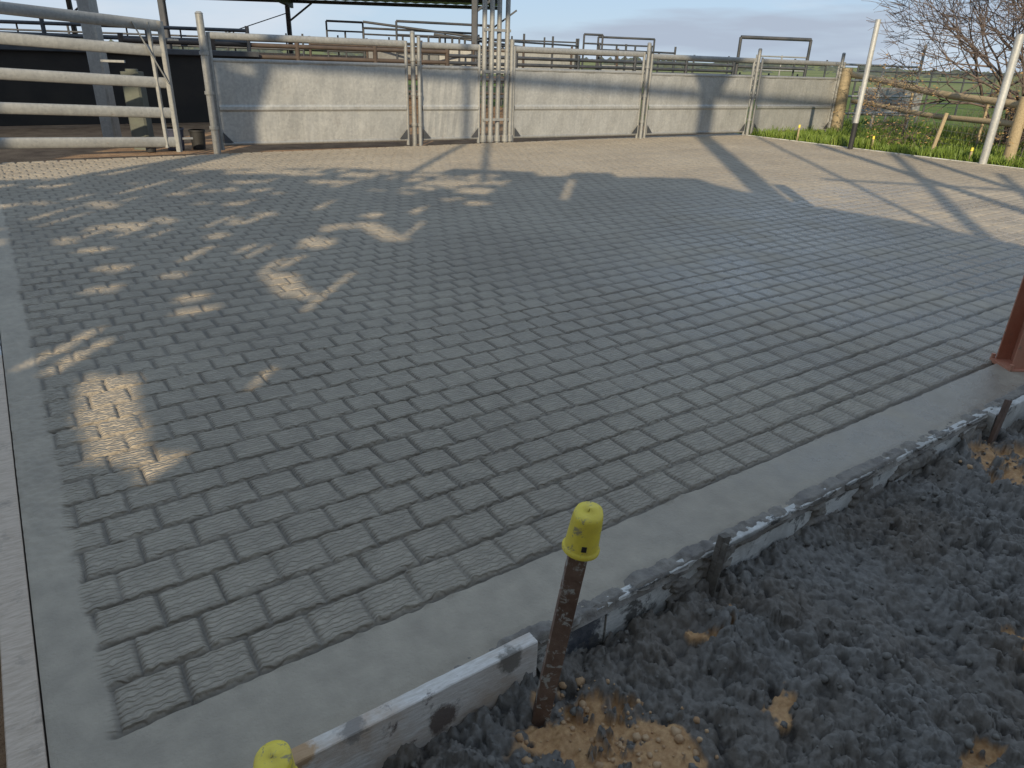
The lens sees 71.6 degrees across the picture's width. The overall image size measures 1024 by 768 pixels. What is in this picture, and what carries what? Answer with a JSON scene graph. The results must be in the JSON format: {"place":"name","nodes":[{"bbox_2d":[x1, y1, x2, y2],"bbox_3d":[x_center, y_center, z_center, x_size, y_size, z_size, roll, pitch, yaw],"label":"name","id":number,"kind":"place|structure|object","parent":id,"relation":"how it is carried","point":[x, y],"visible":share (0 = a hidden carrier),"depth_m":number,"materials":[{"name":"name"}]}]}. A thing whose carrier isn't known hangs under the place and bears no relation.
{"place":"outdoors","nodes":[
{"label":"outdoors","id":0,"kind":"place"},
{"bbox_2d":[0,47,1021,767],"bbox_3d":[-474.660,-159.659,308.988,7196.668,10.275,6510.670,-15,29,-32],"label":"ground","id":1,"kind":"structure","parent":0,"point":[20,155],"depth_m":14.91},
{"bbox_2d":[0,333,3,361],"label":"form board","id":2,"kind":"object","parent":1,"relation":"on","point":[1,352],"visible":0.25,"depth_m":4.09,"materials":[{"name":"grey wood"}]},
{"bbox_2d":[0,355,49,767],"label":"form board","id":3,"kind":"object","parent":1,"relation":"on","point":[26,744],"visible":0.76,"depth_m":2.09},
{"bbox_2d":[0,1,192,151],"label":"steel rail gate","id":4,"kind":"structure","parent":1,"relation":"on","point":[156,81],"depth_m":10.54,"materials":[{"name":"grey metal"}]},
{"bbox_2d":[76,0,124,136],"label":"steel box column","id":5,"kind":"structure","parent":1,"relation":"on","point":[104,94],"depth_m":12.07,"materials":[{"name":"grey metal"}]},
{"bbox_2d":[0,19,250,50],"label":"yard rail panel","id":6,"kind":"object","parent":1,"relation":"on","point":[42,23],"visible":0.28,"depth_m":16.41,"materials":[{"name":"metal"}]},
{"bbox_2d":[0,45,259,125],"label":"dark race wall","id":7,"kind":"structure","parent":1,"relation":"on","point":[186,70],"depth_m":15.28,"materials":[{"name":"metal"}]},
{"bbox_2d":[120,69,153,149],"bbox_3d":[-6.440,-4.703,12.249,0.300,1.340,0.250,2,25,0],"label":"square bollard","id":8,"kind":"object","parent":1,"relation":"on","point":[138,97],"visible":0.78,"depth_m":12.14,"materials":[{"name":"green paint"}]},
{"bbox_2d":[0,26,304,60],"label":"yard rail panel","id":9,"kind":"object","parent":1,"relation":"on","point":[68,31],"visible":0.09,"depth_m":23.88,"materials":[{"name":"metal"}]},
{"bbox_2d":[145,127,205,151],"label":"feed buckets","id":10,"kind":"object","parent":1,"relation":"on","point":[198,139],"visible":0.65,"depth_m":12.52,"materials":[{"name":"black plastic"}]},
{"bbox_2d":[0,24,389,57],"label":"yard rail panel","id":11,"kind":"object","parent":1,"relation":"on","point":[289,54],"visible":0.11,"depth_m":31.35,"materials":[{"name":"metal"}]},
{"bbox_2d":[253,740,297,767],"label":"yellow capped peg","id":12,"kind":"object","parent":1,"relation":"on","point":[275,754],"visible":1,"depth_m":1.64,"materials":[{"name":"plastic"}]},
{"bbox_2d":[117,33,449,98],"bbox_3d":[-5.242,-7.483,17.556,7.727,1.850,0.111,-8,26,-21],"label":"yard rail panel","id":13,"kind":"object","parent":1,"relation":"on","point":[297,47],"visible":0.18,"depth_m":17.44,"materials":[{"name":"brown paint"}]},
{"bbox_2d":[66,0,516,66],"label":"yard shed","id":14,"kind":"structure","parent":1,"relation":"on","point":[465,4],"depth_m":34.84,"materials":[{"name":"metal"}]},
{"bbox_2d":[205,32,409,149],"bbox_3d":[-3.494,-5.215,12.745,3.512,1.845,0.078,-12,28,-28],"label":"galvanised fence panel","id":15,"kind":"object","parent":1,"relation":"on","point":[269,102],"visible":1,"depth_m":12.69,"materials":[{"name":"grey metal"}]},
{"bbox_2d":[325,20,363,61],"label":"yard rail panel","id":16,"kind":"object","parent":1,"relation":"on","point":[342,21],"visible":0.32,"depth_m":27.14,"materials":[{"name":"metal"}]},
{"bbox_2d":[410,31,416,145],"bbox_3d":[-1.885,-5.591,13.610,0.117,2.110,0.117,2,25,0],"label":"galvanised fence post","id":17,"kind":"object","parent":1,"relation":"on","point":[413,85],"visible":0.91,"depth_m":13.54,"materials":[{"name":"grey metal"}]},
{"bbox_2d":[291,632,537,767],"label":"form board","id":18,"kind":"object","parent":1,"relation":"on","point":[424,714],"visible":0.79,"depth_m":1.96,"materials":[{"name":"white wood"}]},
{"bbox_2d":[362,27,470,86],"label":"yard rail panel","id":19,"kind":"object","parent":1,"relation":"on","point":[386,55],"visible":0.14,"depth_m":26.73,"materials":[{"name":"metal"}]},
{"bbox_2d":[363,21,517,105],"bbox_3d":[-2.318,-11.477,25.548,5.833,2.640,0.560,0,25,-4],"label":"cattle crush","id":20,"kind":"object","parent":1,"relation":"on","point":[442,33],"visible":0.3,"depth_m":25.25,"materials":[{"name":"metal"}]},
{"bbox_2d":[395,20,489,106],"bbox_3d":[-2.321,-10.906,24.302,3.298,2.639,0.078,-7,26,-20],"label":"yard rail panel","id":21,"kind":"object","parent":1,"relation":"on","point":[429,22],"visible":0.48,"depth_m":23.88,"materials":[{"name":"metal"}]},
{"bbox_2d":[420,42,480,144],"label":"galvanised fence panel","id":22,"kind":"object","parent":1,"relation":"on","point":[451,101],"visible":0.89,"depth_m":14.02,"materials":[{"name":"grey metal"}]},
{"bbox_2d":[309,38,618,113],"bbox_3d":[-1.177,-9.284,21.617,9.555,2.000,0.068,-6,26,-17],"label":"yard rail panel","id":23,"kind":"object","parent":1,"relation":"on","point":[408,47],"visible":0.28,"depth_m":21.04,"materials":[{"name":"grey metal"}]},
{"bbox_2d":[480,0,514,142],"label":"slide gate posts","id":24,"kind":"object","parent":1,"relation":"on","point":[508,72],"visible":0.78,"depth_m":14.29,"materials":[{"name":"grey metal"}]},
{"bbox_2d":[444,34,577,87],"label":"yard rail panel","id":25,"kind":"object","parent":1,"relation":"on","point":[545,55],"visible":0.16,"depth_m":29.70,"materials":[{"name":"metal"}]},
{"bbox_2d":[0,133,1023,767],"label":"stamped concrete slab","id":26,"kind":"structure","parent":1,"relation":"on","point":[308,445],"depth_m":3.90,"materials":[{"name":"grey concrete"}]},
{"bbox_2d":[195,11,220,153],"bbox_3d":[-5.031,-4.926,11.776,0.156,2.230,0.156,2,25,0],"label":"galvanised fence post","id":27,"kind":"object","parent":26,"relation":"on","point":[209,93],"visible":0.89,"depth_m":11.70,"materials":[{"name":"grey metal"}]},
{"bbox_2d":[416,36,422,145],"bbox_3d":[-1.767,-5.532,13.586,0.091,2.030,0.091,2,25,0],"label":"galvanised fence post","id":28,"kind":"object","parent":26,"relation":"on","point":[419,95],"visible":0.91,"depth_m":13.53,"materials":[{"name":"grey metal"}]},
{"bbox_2d":[512,46,645,141],"bbox_3d":[1.485,-6.271,15.442,3.432,1.835,0.078,-12,28,-28],"label":"galvanised fence panel","id":29,"kind":"object","parent":26,"relation":"on","point":[550,103],"visible":1,"depth_m":15.41,"materials":[{"name":"metal"}]},
{"bbox_2d":[643,54,755,137],"bbox_3d":[4.553,-6.911,17.109,3.332,1.805,0.078,-12,28,-28],"label":"galvanised fence panel","id":30,"kind":"object","parent":26,"relation":"on","point":[680,103],"visible":1,"depth_m":17.08,"materials":[{"name":"metal"}]},
{"bbox_2d":[990,276,1023,371],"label":"red steel column","id":31,"kind":"structure","parent":26,"relation":"on","point":[1009,357],"depth_m":4.29,"materials":[{"name":"red metal"}]},
{"bbox_2d":[493,34,579,95],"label":"yard rail panel","id":32,"kind":"object","parent":1,"relation":"on","point":[552,43],"visible":0.17,"depth_m":24.03,"materials":[{"name":"metal"}]},
{"bbox_2d":[79,38,1021,82],"bbox_3d":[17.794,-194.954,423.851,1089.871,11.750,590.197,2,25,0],"label":"distant trees","id":33,"kind":"object","parent":1,"relation":"on","point":[832,68],"visible":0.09,"depth_m":322.86,"materials":[{"name":"green plant"}]},
{"bbox_2d":[532,501,602,726],"bbox_3d":[0.137,0.703,1.953,0.157,0.871,0.098,2,25,0],"label":"yellow capped peg","id":34,"kind":"object","parent":1,"relation":"on","point":[580,544],"visible":0.94,"depth_m":1.89,"materials":[{"name":"metal"}]},
{"bbox_2d":[536,606,604,674],"bbox_3d":[0.177,0.854,2.298,0.285,0.246,0.030,-15,29,-32],"label":"form board","id":35,"kind":"object","parent":1,"relation":"on","point":[588,636],"visible":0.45,"depth_m":2.31,"materials":[{"name":"grey wood"}]},
{"bbox_2d":[449,53,735,109],"bbox_3d":[2.813,-8.927,21.442,10.652,1.750,0.105,-12,28,-28],"label":"yard rail panel","id":36,"kind":"object","parent":1,"relation":"on","point":[634,62],"visible":0.36,"depth_m":20.87,"materials":[{"name":"metal"}]},
{"bbox_2d":[581,33,603,69],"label":"yard rail panel","id":37,"kind":"object","parent":1,"relation":"on","point":[590,34],"visible":0.34,"depth_m":26.16,"materials":[{"name":"metal"}]},
{"bbox_2d":[595,36,655,93],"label":"yard rail panel","id":38,"kind":"object","parent":1,"relation":"on","point":[632,38],"visible":0.27,"depth_m":27.09,"materials":[{"name":"metal"}]},
{"bbox_2d":[597,43,676,108],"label":"yard rail panel","id":39,"kind":"object","parent":1,"relation":"on","point":[599,46],"visible":0.3,"depth_m":23.65,"materials":[{"name":"metal"}]},
{"bbox_2d":[639,50,650,138],"bbox_3d":[3.022,-6.529,16.188,0.091,1.980,0.091,2,25,0],"label":"galvanised fence post","id":40,"kind":"object","parent":1,"relation":"on","point":[644,93],"visible":0.9,"depth_m":16.13,"materials":[{"name":"grey metal"}]},
{"bbox_2d":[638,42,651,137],"bbox_3d":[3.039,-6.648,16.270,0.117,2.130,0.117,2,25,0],"label":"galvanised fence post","id":41,"kind":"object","parent":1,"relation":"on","point":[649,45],"visible":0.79,"depth_m":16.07,"materials":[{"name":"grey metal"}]},
{"bbox_2d":[382,419,1023,767],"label":"concrete spill","id":42,"kind":"object","parent":1,"relation":"on","point":[882,697],"visible":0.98,"depth_m":2.27,"materials":[{"name":"concrete"}]},
{"bbox_2d":[409,442,1023,767],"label":"concrete crumbs","id":43,"kind":"object","parent":42,"relation":"on","point":[669,717],"visible":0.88,"depth_m":2.31,"materials":[{"name":"grey concrete"}]},
{"bbox_2d":[515,440,1011,767],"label":"clay stones","id":44,"kind":"object","parent":42,"relation":"on","point":[679,738],"visible":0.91,"depth_m":2.04,"materials":[{"name":"stone"}]},
{"bbox_2d":[706,532,730,596],"bbox_3d":[0.730,0.724,2.576,0.118,0.394,0.050,-20,32,-39],"label":"steel peg","id":45,"kind":"object","parent":1,"relation":"on","point":[718,558],"visible":0.65,"depth_m":2.53,"materials":[{"name":"grey metal"}]},
{"bbox_2d":[656,53,827,108],"bbox_3d":[8.911,-11.616,27.537,7.349,1.950,0.069,-5,25,-14],"label":"yard rail panel","id":46,"kind":"object","parent":1,"relation":"on","point":[736,62],"visible":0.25,"depth_m":27.11,"materials":[{"name":"grey metal"}]},
{"bbox_2d":[745,48,762,134],"bbox_3d":[6.086,-7.297,17.919,0.117,2.130,0.117,2,25,0],"label":"galvanised fence post","id":47,"kind":"object","parent":1,"relation":"on","point":[752,97],"visible":0.94,"depth_m":17.85,"materials":[{"name":"grey metal"}]},
{"bbox_2d":[749,55,805,105],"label":"yard rail panel","id":48,"kind":"object","parent":1,"relation":"on","point":[781,57],"visible":0.32,"depth_m":31.02,"materials":[{"name":"grey metal"}]},
{"bbox_2d":[749,58,840,134],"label":"galvanised fence panel","id":49,"kind":"object","parent":1,"relation":"on","point":[790,102],"visible":0.92,"depth_m":18.66,"materials":[{"name":"grey metal"}]},
{"bbox_2d":[602,406,999,643],"bbox_3d":[1.461,0.524,3.121,2.825,0.262,0.035,-15,29,-32],"label":"form board","id":50,"kind":"object","parent":1,"relation":"on","point":[617,620],"visible":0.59,"depth_m":2.76,"materials":[{"name":"grey wood"}]},
{"bbox_2d":[454,385,1023,668],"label":"slurry edge","id":51,"kind":"object","parent":50,"relation":"on","point":[588,612],"visible":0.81,"depth_m":2.67,"materials":[{"name":"concrete"}]},
{"bbox_2d":[537,414,987,674],"bbox_3d":[1.271,0.576,2.973,2.904,0.240,0.038,-15,29,-32],"label":"slurry splatter","id":52,"kind":"object","parent":50,"relation":"attached to","point":[678,587],"visible":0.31,"depth_m":2.96,"materials":[{"name":"concrete"}]},
{"bbox_2d":[847,19,880,148],"bbox_3d":[7.628,-6.409,15.422,0.114,2.692,0.116,2,25,0],"label":"galvanised post","id":53,"kind":"object","parent":1,"relation":"on","point":[864,82],"visible":0.86,"depth_m":15.34,"materials":[{"name":"grey metal"}]},
{"bbox_2d":[732,133,1023,168],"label":"form board","id":54,"kind":"object","parent":1,"relation":"on","point":[876,150],"visible":0.29,"depth_m":15.55,"materials":[{"name":"beige wood"}]},
{"bbox_2d":[843,45,927,129],"bbox_3d":[10.421,-8.365,20.195,3.539,2.450,0.080,-12,28,-28],"label":"open rail fence","id":55,"kind":"object","parent":1,"relation":"on","point":[882,74],"visible":0.56,"depth_m":20.28,"materials":[{"name":"grey metal"}]},
{"bbox_2d":[851,86,922,124],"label":"yard panel","id":56,"kind":"object","parent":1,"relation":"on","point":[889,93],"visible":0.31,"depth_m":23.27,"materials":[{"name":"grey metal"}]},
{"bbox_2d":[847,66,997,117],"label":"yard rail panel","id":57,"kind":"object","parent":1,"relation":"on","point":[897,72],"visible":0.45,"depth_m":28.06,"materials":[{"name":"metal"}]},
{"bbox_2d":[830,68,1023,163],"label":"timber rail fence","id":58,"kind":"object","parent":1,"relation":"on","point":[1016,124],"visible":0.68,"depth_m":15.78,"materials":[{"name":"brown wood"}]},
{"bbox_2d":[833,0,1023,162],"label":"bare shrub","id":59,"kind":"object","parent":1,"relation":"on","point":[984,27],"visible":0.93,"depth_m":15.90,"materials":[{"name":"brown plant"}]},
{"bbox_2d":[931,113,948,149],"bbox_3d":[9.095,-5.285,15.171,0.235,0.963,0.066,-6,26,-17],"label":"timber stake","id":60,"kind":"object","parent":1,"relation":"on","point":[940,129],"visible":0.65,"depth_m":15.11,"materials":[{"name":"brown wood"}]},
{"bbox_2d":[868,93,1023,156],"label":"wire fence","id":61,"kind":"object","parent":1,"relation":"on","point":[980,128],"visible":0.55,"depth_m":16.36,"materials":[{"name":"grey metal"}]},
{"bbox_2d":[968,147,973,159],"bbox_3d":[9.249,-4.582,14.338,0.055,0.376,0.055,2,25,0],"label":"survey peg","id":62,"kind":"object","parent":1,"relation":"on","point":[971,151],"visible":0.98,"depth_m":14.30,"materials":[{"name":"yellow plastic"}]},
{"bbox_2d":[955,69,1023,150],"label":"dry brush","id":63,"kind":"object","parent":1,"relation":"on","point":[1014,87],"visible":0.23,"depth_m":17.63,"materials":[{"name":"brown plant"}]},
{"bbox_2d":[987,399,1011,444],"bbox_3d":[2.505,0.250,3.682,0.155,0.356,0.026,-19,32,-38],"label":"steel peg","id":64,"kind":"object","parent":1,"relation":"on","point":[1000,419],"visible":0.65,"depth_m":3.65,"materials":[{"name":"brown metal"}]},
{"bbox_2d":[979,34,1023,163],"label":"galvanised post","id":65,"kind":"object","parent":1,"relation":"on","point":[1003,92],"visible":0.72,"depth_m":13.53,"materials":[{"name":"grey metal"}]},
{"bbox_2d":[982,395,1023,436],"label":"form board","id":66,"kind":"object","parent":1,"relation":"on","point":[1015,411],"visible":0.51,"depth_m":3.78,"materials":[{"name":"white wood"}]},
{"bbox_2d":[985,72,1023,144],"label":"bare shrub","id":67,"kind":"object","parent":1,"relation":"on","point":[1011,109],"visible":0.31,"depth_m":15.12,"materials":[{"name":"brown plant"}]},
{"bbox_2d":[0,0,1023,72],"label":"sky","id":68,"kind":"structure","parent":0,"point":[835,28],"materials":[{"name":"blue"}]},
{"bbox_2d":[734,35,812,82],"bbox_3d":[10.025,-11.995,27.566,2.947,2.685,0.130,-1,25,-7],"label":"yard gate frame","id":69,"kind":"object","parent":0,"point":[809,40],"visible":0.6,"depth_m":27.15,"materials":[{"name":"grey metal"}]},
{"bbox_2d":[828,53,845,127],"bbox_3d":[8.844,-7.885,19.411,0.117,2.130,0.117,2,25,0],"label":"galvanised fence post","id":70,"kind":"object","parent":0,"point":[837,86],"visible":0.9,"depth_m":19.30,"materials":[{"name":"grey metal"}]},
{"bbox_2d":[737,117,1023,167],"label":"grass","id":71,"kind":"structure","parent":0,"point":[960,152],"depth_m":17.26,"materials":[{"name":"green plant"}]}
]}

